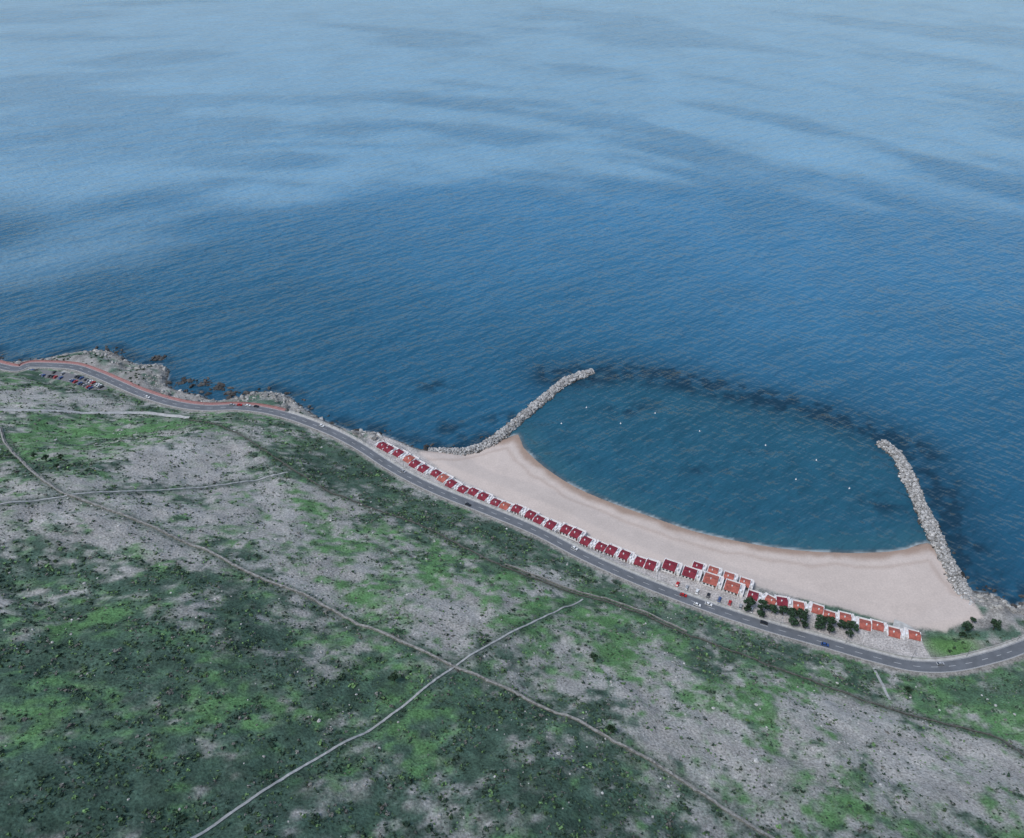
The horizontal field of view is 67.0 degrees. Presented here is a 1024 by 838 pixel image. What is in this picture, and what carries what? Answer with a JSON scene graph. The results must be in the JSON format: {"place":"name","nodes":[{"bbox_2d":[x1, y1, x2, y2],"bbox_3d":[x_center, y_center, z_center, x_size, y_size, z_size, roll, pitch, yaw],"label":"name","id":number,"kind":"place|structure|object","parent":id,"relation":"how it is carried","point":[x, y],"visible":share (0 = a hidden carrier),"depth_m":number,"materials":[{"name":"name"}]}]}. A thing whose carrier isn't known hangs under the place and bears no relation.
{"place":"outdoors","nodes":[
{"label":"outdoors","id":0,"kind":"place"},
{"bbox_2d":[0,0,1023,604],"bbox_3d":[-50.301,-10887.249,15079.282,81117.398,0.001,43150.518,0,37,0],"label":"sea","id":1,"kind":"structure","parent":0,"point":[748,262],"depth_m":930.86,"materials":[{"name":"liquid"}]},
{"bbox_2d":[0,351,1023,837],"bbox_3d":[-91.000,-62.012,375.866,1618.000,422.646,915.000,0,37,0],"label":"hillside terrain","id":2,"kind":"structure","parent":0,"point":[912,587],"depth_m":353.71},
{"bbox_2d":[34,369,108,389],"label":"parking lot","id":3,"kind":"structure","parent":2,"relation":"on","point":[66,376],"depth_m":660.75,"materials":[{"name":"asphalt"}]},
{"bbox_2d":[0,408,189,418],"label":"hill track","id":4,"kind":"structure","parent":2,"relation":"on","point":[130,412],"depth_m":587.82,"materials":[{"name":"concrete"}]},
{"bbox_2d":[0,361,285,410],"bbox_3d":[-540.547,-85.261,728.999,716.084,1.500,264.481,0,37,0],"label":"red promenade","id":5,"kind":"structure","parent":2,"relation":"on","point":[127,382],"depth_m":648.54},
{"bbox_2d":[0,360,285,408],"bbox_3d":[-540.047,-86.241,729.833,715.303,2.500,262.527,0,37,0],"label":"parapet wall","id":6,"kind":"structure","parent":5,"relation":"on","point":[143,387],"depth_m":646.67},
{"bbox_2d":[0,472,287,504],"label":"footpath","id":7,"kind":"structure","parent":2,"relation":"on","point":[139,490],"depth_m":429.99,"materials":[{"name":"soil"}]},
{"bbox_2d":[0,428,773,837],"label":"footpath","id":8,"kind":"structure","parent":2,"relation":"on","point":[762,832],"depth_m":346.31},
{"bbox_2d":[191,599,583,837],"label":"dirt path","id":9,"kind":"structure","parent":2,"relation":"on","point":[227,815],"depth_m":287.60,"materials":[{"name":"soil"}]},
{"bbox_2d":[387,672,397,681],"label":"olive tree","id":10,"kind":"object","parent":2,"relation":"on","point":[393,677],"visible":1,"depth_m":320.43,"materials":[{"name":"green plant"}]},
{"bbox_2d":[417,464,433,474],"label":"walls","id":11,"kind":"structure","parent":2,"relation":"on","point":[426,471],"depth_m":565.55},
{"bbox_2d":[417,464,429,472],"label":"roof","id":12,"kind":"structure","parent":11,"relation":"on","point":[423,469],"depth_m":565.42,"materials":[{"name":"tile"}]},
{"bbox_2d":[436,473,453,482],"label":"walls","id":13,"kind":"structure","parent":2,"relation":"on","point":[448,478],"depth_m":558.49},
{"bbox_2d":[436,474,449,482],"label":"roof","id":14,"kind":"structure","parent":13,"relation":"on","point":[443,478],"depth_m":557.50,"materials":[{"name":"tile"}]},
{"bbox_2d":[444,479,461,488],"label":"walls","id":15,"kind":"structure","parent":2,"relation":"on","point":[454,486],"depth_m":552.66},
{"bbox_2d":[445,479,457,488],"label":"roof","id":16,"kind":"structure","parent":15,"relation":"on","point":[451,484],"depth_m":552.41,"materials":[{"name":"tile"}]},
{"bbox_2d":[454,483,470,493],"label":"walls","id":17,"kind":"structure","parent":2,"relation":"on","point":[456,488],"depth_m":548.94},
{"bbox_2d":[456,485,468,493],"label":"roof","id":18,"kind":"structure","parent":17,"relation":"on","point":[461,490],"depth_m":547.11,"materials":[{"name":"tile"}]},
{"bbox_2d":[467,487,482,496],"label":"walls","id":19,"kind":"structure","parent":2,"relation":"on","point":[477,494],"depth_m":546.36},
{"bbox_2d":[467,487,479,495],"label":"roof","id":20,"kind":"structure","parent":19,"relation":"on","point":[473,492],"depth_m":545.70,"materials":[{"name":"tile"}]},
{"bbox_2d":[476,491,492,501],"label":"walls","id":21,"kind":"structure","parent":2,"relation":"on","point":[487,499],"depth_m":541.84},
{"bbox_2d":[477,492,488,500],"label":"roof","id":22,"kind":"structure","parent":21,"relation":"on","point":[484,497],"depth_m":541.86,"materials":[{"name":"tile"}]},
{"bbox_2d":[498,500,513,511],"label":"walls","id":23,"kind":"structure","parent":2,"relation":"on","point":[509,508],"depth_m":534.21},
{"bbox_2d":[499,501,510,509],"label":"roof","id":24,"kind":"structure","parent":23,"relation":"on","point":[505,506],"depth_m":534.06,"materials":[{"name":"tile"}]},
{"bbox_2d":[428,368,594,455],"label":"rock breakwater","id":25,"kind":"object","parent":2,"relation":"on","point":[518,420],"visible":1,"depth_m":627.50,"materials":[{"name":"stone"}]},
{"bbox_2d":[0,374,1023,837],"bbox_3d":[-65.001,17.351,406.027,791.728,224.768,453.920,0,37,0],"label":"scrub bushes","id":26,"kind":"object","parent":2,"relation":"on","point":[326,682],"visible":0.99,"depth_m":328.13,"materials":[{"name":"green plant"}]},
{"bbox_2d":[0,346,1023,618],"bbox_3d":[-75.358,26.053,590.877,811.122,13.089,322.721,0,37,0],"label":"shore rocks","id":27,"kind":"object","parent":2,"relation":"on","point":[378,434],"visible":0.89,"depth_m":652.62,"materials":[{"name":"stone"}]},
{"bbox_2d":[0,384,1023,837],"bbox_3d":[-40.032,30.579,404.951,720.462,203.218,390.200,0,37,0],"label":"field stones","id":28,"kind":"object","parent":2,"relation":"on","point":[480,618],"visible":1,"depth_m":373.28,"materials":[{"name":"stone"}]},
{"bbox_2d":[510,503,526,515],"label":"walls","id":29,"kind":"structure","parent":2,"relation":"on","point":[521,512],"depth_m":531.46,"materials":[{"name":"paint"}]},
{"bbox_2d":[511,504,522,513],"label":"roof","id":30,"kind":"structure","parent":29,"relation":"on","point":[518,508],"depth_m":531.55,"materials":[{"name":"tile"}]},
{"bbox_2d":[521,508,539,519],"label":"walls","id":31,"kind":"structure","parent":2,"relation":"on","point":[524,512],"depth_m":529.20,"materials":[{"name":"paint"}]},
{"bbox_2d":[524,510,536,518],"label":"roof","id":32,"kind":"structure","parent":31,"relation":"on","point":[528,515],"depth_m":527.08,"materials":[{"name":"tile"}]},
{"bbox_2d":[51,353,1023,652],"bbox_3d":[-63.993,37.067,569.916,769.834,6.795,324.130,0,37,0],"label":"coastal shrubs","id":33,"kind":"object","parent":2,"relation":"on","point":[301,413],"visible":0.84,"depth_m":657.38,"materials":[{"name":"green plant"}]},
{"bbox_2d":[532,514,548,525],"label":"walls","id":34,"kind":"structure","parent":2,"relation":"on","point":[543,522],"depth_m":523.69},
{"bbox_2d":[533,515,544,524],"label":"roof","id":35,"kind":"structure","parent":34,"relation":"on","point":[539,520],"depth_m":523.38,"materials":[{"name":"tile"}]},
{"bbox_2d":[544,518,560,531],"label":"walls","id":36,"kind":"structure","parent":2,"relation":"on","point":[554,529],"depth_m":519.60,"materials":[{"name":"paint"}]},
{"bbox_2d":[544,520,556,529],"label":"roof","id":37,"kind":"structure","parent":36,"relation":"on","point":[551,525],"depth_m":519.32,"materials":[{"name":"tile"}]},
{"bbox_2d":[556,522,575,537],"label":"walls","id":38,"kind":"structure","parent":2,"relation":"on","point":[558,529],"depth_m":517.31,"materials":[{"name":"paint"}]},
{"bbox_2d":[560,524,572,534],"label":"roof","id":39,"kind":"structure","parent":38,"relation":"on","point":[563,529],"depth_m":515.72,"materials":[{"name":"tile"}]},
{"bbox_2d":[568,526,586,541],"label":"walls","id":40,"kind":"structure","parent":2,"relation":"on","point":[579,538],"depth_m":512.81,"materials":[{"name":"paint"}]},
{"bbox_2d":[569,528,582,538],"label":"roof","id":41,"kind":"structure","parent":40,"relation":"on","point":[577,533],"depth_m":512.46,"materials":[{"name":"tile"}]},
{"bbox_2d":[578,535,595,548],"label":"walls","id":42,"kind":"structure","parent":2,"relation":"on","point":[590,544],"depth_m":507.17,"materials":[{"name":"paint"}]},
{"bbox_2d":[579,536,592,546],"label":"roof","id":43,"kind":"structure","parent":42,"relation":"on","point":[587,541],"depth_m":507.46,"materials":[{"name":"tile"}]},
{"bbox_2d":[505,564,686,631],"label":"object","id":44,"kind":"object","parent":2,"relation":"on","point":[644,611],"visible":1,"depth_m":451.31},
{"bbox_2d":[591,539,607,553],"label":"walls","id":45,"kind":"structure","parent":2,"relation":"on","point":[593,546],"depth_m":505.03,"materials":[{"name":"paint"}]},
{"bbox_2d":[595,542,606,551],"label":"roof","id":46,"kind":"structure","parent":45,"relation":"on","point":[599,547],"depth_m":503.20,"materials":[{"name":"tile"}]},
{"bbox_2d":[189,419,1023,755],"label":"stone wall","id":47,"kind":"structure","parent":2,"relation":"on","point":[641,613],"depth_m":440.30,"materials":[{"name":"stone"}]},
{"bbox_2d":[604,543,621,558],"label":"walls","id":48,"kind":"structure","parent":2,"relation":"on","point":[616,554],"depth_m":500.67,"materials":[{"name":"paint"}]},
{"bbox_2d":[605,544,617,555],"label":"roof","id":49,"kind":"structure","parent":48,"relation":"on","point":[612,551],"depth_m":501.01,"materials":[{"name":"tile"}]},
{"bbox_2d":[617,548,634,562],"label":"walls","id":50,"kind":"structure","parent":2,"relation":"on","point":[629,559],"depth_m":497.82,"materials":[{"name":"paint"}]},
{"bbox_2d":[618,549,630,559],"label":"roof","id":51,"kind":"structure","parent":50,"relation":"on","point":[626,555],"depth_m":497.62,"materials":[{"name":"tile"}]},
{"bbox_2d":[630,554,647,567],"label":"walls","id":52,"kind":"structure","parent":2,"relation":"on","point":[632,561],"depth_m":494.68,"materials":[{"name":"paint"}]},
{"bbox_2d":[633,556,645,566],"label":"roof","id":53,"kind":"structure","parent":52,"relation":"on","point":[638,562],"depth_m":492.79,"materials":[{"name":"tile"}]},
{"bbox_2d":[643,557,660,571],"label":"walls","id":54,"kind":"structure","parent":2,"relation":"on","point":[656,567],"depth_m":490.78,"materials":[{"name":"paint"}]},
{"bbox_2d":[644,559,656,570],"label":"roof","id":55,"kind":"structure","parent":54,"relation":"on","point":[652,565],"depth_m":489.84,"materials":[{"name":"tile"}]},
{"bbox_2d":[289,410,1023,658],"bbox_3d":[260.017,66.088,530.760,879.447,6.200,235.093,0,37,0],"label":"parapet wall","id":56,"kind":"structure","parent":2,"relation":"on","point":[667,583],"depth_m":475.61,"materials":[{"name":"concrete"}]},
{"bbox_2d":[661,558,682,575],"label":"walls","id":57,"kind":"structure","parent":2,"relation":"on","point":[677,572],"depth_m":487.41,"materials":[{"name":"paint"}]},
{"bbox_2d":[662,559,677,571],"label":"roof","id":58,"kind":"structure","parent":57,"relation":"on","point":[672,566],"depth_m":487.34,"materials":[{"name":"tile"}]},
{"bbox_2d":[681,565,701,582],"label":"walls","id":59,"kind":"structure","parent":2,"relation":"on","point":[697,578],"depth_m":483.06,"materials":[{"name":"paint"}]},
{"bbox_2d":[682,566,697,578],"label":"roof","id":60,"kind":"structure","parent":59,"relation":"on","point":[691,574],"depth_m":483.19,"materials":[{"name":"tile"}]},
{"bbox_2d":[691,560,706,575],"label":"walls","id":61,"kind":"structure","parent":2,"relation":"on","point":[703,569],"depth_m":491.92,"materials":[{"name":"paint"}]},
{"bbox_2d":[692,561,703,569],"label":"roof","id":62,"kind":"structure","parent":61,"relation":"on","point":[699,566],"depth_m":491.81,"materials":[{"name":"tile"}]},
{"bbox_2d":[701,571,723,590],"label":"walls","id":63,"kind":"structure","parent":2,"relation":"on","point":[718,586],"depth_m":477.72,"materials":[{"name":"paint"}]},
{"bbox_2d":[702,572,718,585],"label":"roof","id":64,"kind":"structure","parent":63,"relation":"on","point":[713,580],"depth_m":478.03,"materials":[{"name":"tile"}]},
{"bbox_2d":[707,564,722,574],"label":"walls","id":65,"kind":"structure","parent":2,"relation":"on","point":[716,567],"depth_m":490.25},
{"bbox_2d":[707,566,718,573],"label":"roof","id":66,"kind":"structure","parent":65,"relation":"on","point":[715,570],"depth_m":488.26,"materials":[{"name":"tile"}]},
{"bbox_2d":[723,570,737,582],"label":"walls","id":67,"kind":"structure","parent":2,"relation":"on","point":[732,573],"depth_m":486.46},
{"bbox_2d":[723,571,734,579],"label":"roof","id":68,"kind":"structure","parent":67,"relation":"on","point":[730,576],"depth_m":484.92,"materials":[{"name":"tile"}]},
{"bbox_2d":[723,578,745,596],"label":"walls","id":69,"kind":"structure","parent":2,"relation":"on","point":[740,593],"depth_m":473.79,"materials":[{"name":"paint"}]},
{"bbox_2d":[724,580,740,593],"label":"roof","id":70,"kind":"structure","parent":69,"relation":"on","point":[735,588],"depth_m":473.91,"materials":[{"name":"tile"}]},
{"bbox_2d":[739,576,753,588],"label":"walls","id":71,"kind":"structure","parent":2,"relation":"on","point":[750,586],"depth_m":480.86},
{"bbox_2d":[740,577,750,587],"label":"roof","id":72,"kind":"structure","parent":71,"relation":"on","point":[746,582],"depth_m":481.45,"materials":[{"name":"tile"}]},
{"bbox_2d":[743,596,755,606],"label":"pine tree","id":73,"kind":"object","parent":2,"relation":"on","point":[750,600],"visible":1,"depth_m":460.08,"materials":[{"name":"green plant"}]},
{"bbox_2d":[746,589,762,600],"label":"walls","id":74,"kind":"structure","parent":2,"relation":"on","point":[755,591],"depth_m":472.98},
{"bbox_2d":[747,590,758,600],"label":"roof","id":75,"kind":"structure","parent":74,"relation":"on","point":[755,595],"depth_m":471.53,"materials":[{"name":"tile"}]},
{"bbox_2d":[757,599,769,609],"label":"pine tree","id":76,"kind":"object","parent":2,"relation":"on","point":[763,602],"visible":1,"depth_m":458.39,"materials":[{"name":"green plant"}]},
{"bbox_2d":[761,592,775,604],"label":"walls","id":77,"kind":"structure","parent":2,"relation":"on","point":[763,597],"depth_m":471.31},
{"bbox_2d":[764,595,776,604],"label":"roof","id":78,"kind":"structure","parent":77,"relation":"on","point":[769,598],"depth_m":468.13,"materials":[{"name":"tile"}]},
{"bbox_2d":[778,605,787,614],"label":"pine tree","id":79,"kind":"object","parent":2,"relation":"on","point":[784,608],"visible":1,"depth_m":456.94,"materials":[{"name":"green plant"}]},
{"bbox_2d":[774,595,791,606],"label":"walls","id":80,"kind":"structure","parent":2,"relation":"on","point":[789,604],"depth_m":469.13,"materials":[{"name":"paint"}]},
{"bbox_2d":[776,596,787,606],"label":"roof","id":81,"kind":"structure","parent":80,"relation":"on","point":[783,602],"depth_m":466.87,"materials":[{"name":"tile"}]},
{"bbox_2d":[787,607,798,618],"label":"pine tree","id":82,"kind":"object","parent":2,"relation":"on","point":[791,611],"visible":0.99,"depth_m":454.45,"materials":[{"name":"green plant"}]},
{"bbox_2d":[788,618,799,625],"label":"pine tree","id":83,"kind":"object","parent":2,"relation":"on","point":[795,622],"visible":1,"depth_m":450.62,"materials":[{"name":"green plant"}]},
{"bbox_2d":[791,598,807,609],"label":"walls","id":84,"kind":"structure","parent":2,"relation":"on","point":[804,602],"depth_m":468.25,"materials":[{"name":"paint"}]},
{"bbox_2d":[793,601,804,609],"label":"roof","id":85,"kind":"structure","parent":84,"relation":"on","point":[800,604],"depth_m":464.53,"materials":[{"name":"tile"}]},
{"bbox_2d":[796,608,808,620],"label":"pine tree","id":86,"kind":"object","parent":2,"relation":"on","point":[800,611],"visible":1,"depth_m":452.12,"materials":[{"name":"green plant"}]},
{"bbox_2d":[808,601,823,611],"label":"walls","id":87,"kind":"structure","parent":2,"relation":"on","point":[810,608],"depth_m":466.10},
{"bbox_2d":[811,604,823,614],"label":"roof","id":88,"kind":"structure","parent":87,"relation":"on","point":[815,607],"depth_m":462.31,"materials":[{"name":"tile"}]},
{"bbox_2d":[814,620,825,629],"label":"pine tree","id":89,"kind":"object","parent":2,"relation":"on","point":[819,623],"visible":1,"depth_m":449.16,"materials":[{"name":"green plant"}]},
{"bbox_2d":[816,614,826,623],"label":"pine tree","id":90,"kind":"object","parent":2,"relation":"on","point":[821,617],"visible":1,"depth_m":451.38,"materials":[{"name":"green plant"}]},
{"bbox_2d":[825,615,836,623],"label":"pine tree","id":91,"kind":"object","parent":2,"relation":"on","point":[831,619],"visible":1,"depth_m":449.00,"materials":[{"name":"green plant"}]},
{"bbox_2d":[838,610,854,620],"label":"walls","id":92,"kind":"structure","parent":2,"relation":"on","point":[852,619],"depth_m":459.83,"materials":[{"name":"paint"}]},
{"bbox_2d":[840,612,851,622],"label":"roof","id":93,"kind":"structure","parent":92,"relation":"on","point":[847,617],"depth_m":457.66,"materials":[{"name":"tile"}]},
{"bbox_2d":[845,620,858,631],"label":"pine tree","id":94,"kind":"object","parent":2,"relation":"on","point":[852,624],"visible":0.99,"depth_m":447.03,"materials":[{"name":"green plant"}]},
{"bbox_2d":[855,616,871,630],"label":"walls","id":95,"kind":"structure","parent":2,"relation":"on","point":[858,622],"depth_m":458.69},
{"bbox_2d":[859,618,870,630],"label":"roof","id":96,"kind":"structure","parent":95,"relation":"on","point":[863,625],"depth_m":453.11,"materials":[{"name":"tile"}]},
{"bbox_2d":[870,618,887,632],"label":"walls","id":97,"kind":"structure","parent":2,"relation":"on","point":[885,629],"depth_m":454.55,"materials":[{"name":"paint"}]},
{"bbox_2d":[872,620,883,631],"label":"roof","id":98,"kind":"structure","parent":97,"relation":"on","point":[880,627],"depth_m":452.54,"materials":[{"name":"tile"}]},
{"bbox_2d":[873,668,891,700],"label":"concrete stairway","id":99,"kind":"object","parent":2,"relation":"on","point":[883,687],"visible":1,"depth_m":410.28,"materials":[{"name":"concrete"}]},
{"bbox_2d":[887,625,903,638],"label":"walls","id":100,"kind":"structure","parent":2,"relation":"on","point":[902,636],"depth_m":450.56,"materials":[{"name":"paint"}]},
{"bbox_2d":[888,626,900,638],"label":"roof","id":101,"kind":"structure","parent":100,"relation":"on","point":[896,633],"depth_m":448.61,"materials":[{"name":"tile"}]},
{"bbox_2d":[903,627,921,640],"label":"walls","id":102,"kind":"structure","parent":2,"relation":"on","point":[906,634],"depth_m":449.21,"materials":[{"name":"paint"}]},
{"bbox_2d":[908,630,920,640],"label":"roof","id":103,"kind":"structure","parent":102,"relation":"on","point":[912,634],"depth_m":447.23,"materials":[{"name":"tile"}]},
{"bbox_2d":[874,439,973,605],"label":"rock breakwater","id":104,"kind":"object","parent":2,"relation":"on","point":[926,519],"visible":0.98,"depth_m":533.25,"materials":[{"name":"stone"}]},
{"bbox_2d":[961,620,973,630],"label":"pine tree","id":105,"kind":"object","parent":2,"relation":"on","point":[968,624],"visible":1,"depth_m":453.85,"materials":[{"name":"green plant"}]},
{"bbox_2d":[990,618,1002,629],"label":"pine tree","id":106,"kind":"object","parent":2,"relation":"on","point":[995,623],"visible":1,"depth_m":449.97,"materials":[{"name":"green plant"}]},
{"bbox_2d":[0,363,1023,671],"bbox_3d":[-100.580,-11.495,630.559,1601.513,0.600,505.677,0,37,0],"label":"coast road","id":107,"kind":"structure","parent":0,"point":[984,659],"depth_m":492.67,"materials":[{"name":"asphalt"}]},
{"bbox_2d":[1,365,1010,666],"bbox_3d":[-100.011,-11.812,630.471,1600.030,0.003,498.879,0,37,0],"label":"road centre line","id":108,"kind":"object","parent":107,"relation":"on","point":[583,555],"visible":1,"depth_m":492.32,"materials":[{"name":"white paint"}]},
{"bbox_2d":[0,367,1022,672],"bbox_3d":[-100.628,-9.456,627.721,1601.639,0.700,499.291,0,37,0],"label":"kerb","id":109,"kind":"structure","parent":107,"relation":"on","point":[562,549],"depth_m":492.26,"materials":[{"name":"concrete"}]},
{"bbox_2d":[4,363,1020,661],"bbox_3d":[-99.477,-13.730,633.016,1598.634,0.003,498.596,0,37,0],"label":"road edge line","id":110,"kind":"object","parent":107,"relation":"on","point":[614,565],"visible":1,"depth_m":494.70,"materials":[{"name":"white paint"}]},
{"bbox_2d":[2,362,1023,660],"bbox_3d":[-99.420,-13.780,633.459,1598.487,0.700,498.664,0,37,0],"label":"kerb","id":111,"kind":"structure","parent":107,"relation":"on","point":[518,518],"depth_m":507.14,"materials":[{"name":"concrete"}]},
{"bbox_2d":[8,367,1022,671],"bbox_3d":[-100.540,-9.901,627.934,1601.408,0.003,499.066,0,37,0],"label":"road edge line","id":112,"kind":"object","parent":107,"relation":"on","point":[626,579],"visible":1,"depth_m":505.53,"materials":[{"name":"white paint"}]},
{"bbox_2d":[288,411,1023,660],"bbox_3d":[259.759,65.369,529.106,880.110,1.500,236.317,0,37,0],"label":"pavement","id":113,"kind":"structure","parent":0,"point":[969,654],"depth_m":472.38,"materials":[{"name":"concrete"}]},
{"bbox_2d":[893,619,914,629],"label":"terrace","id":114,"kind":"structure","parent":0,"point":[899,624],"depth_m":460.42,"materials":[{"name":"concrete"}]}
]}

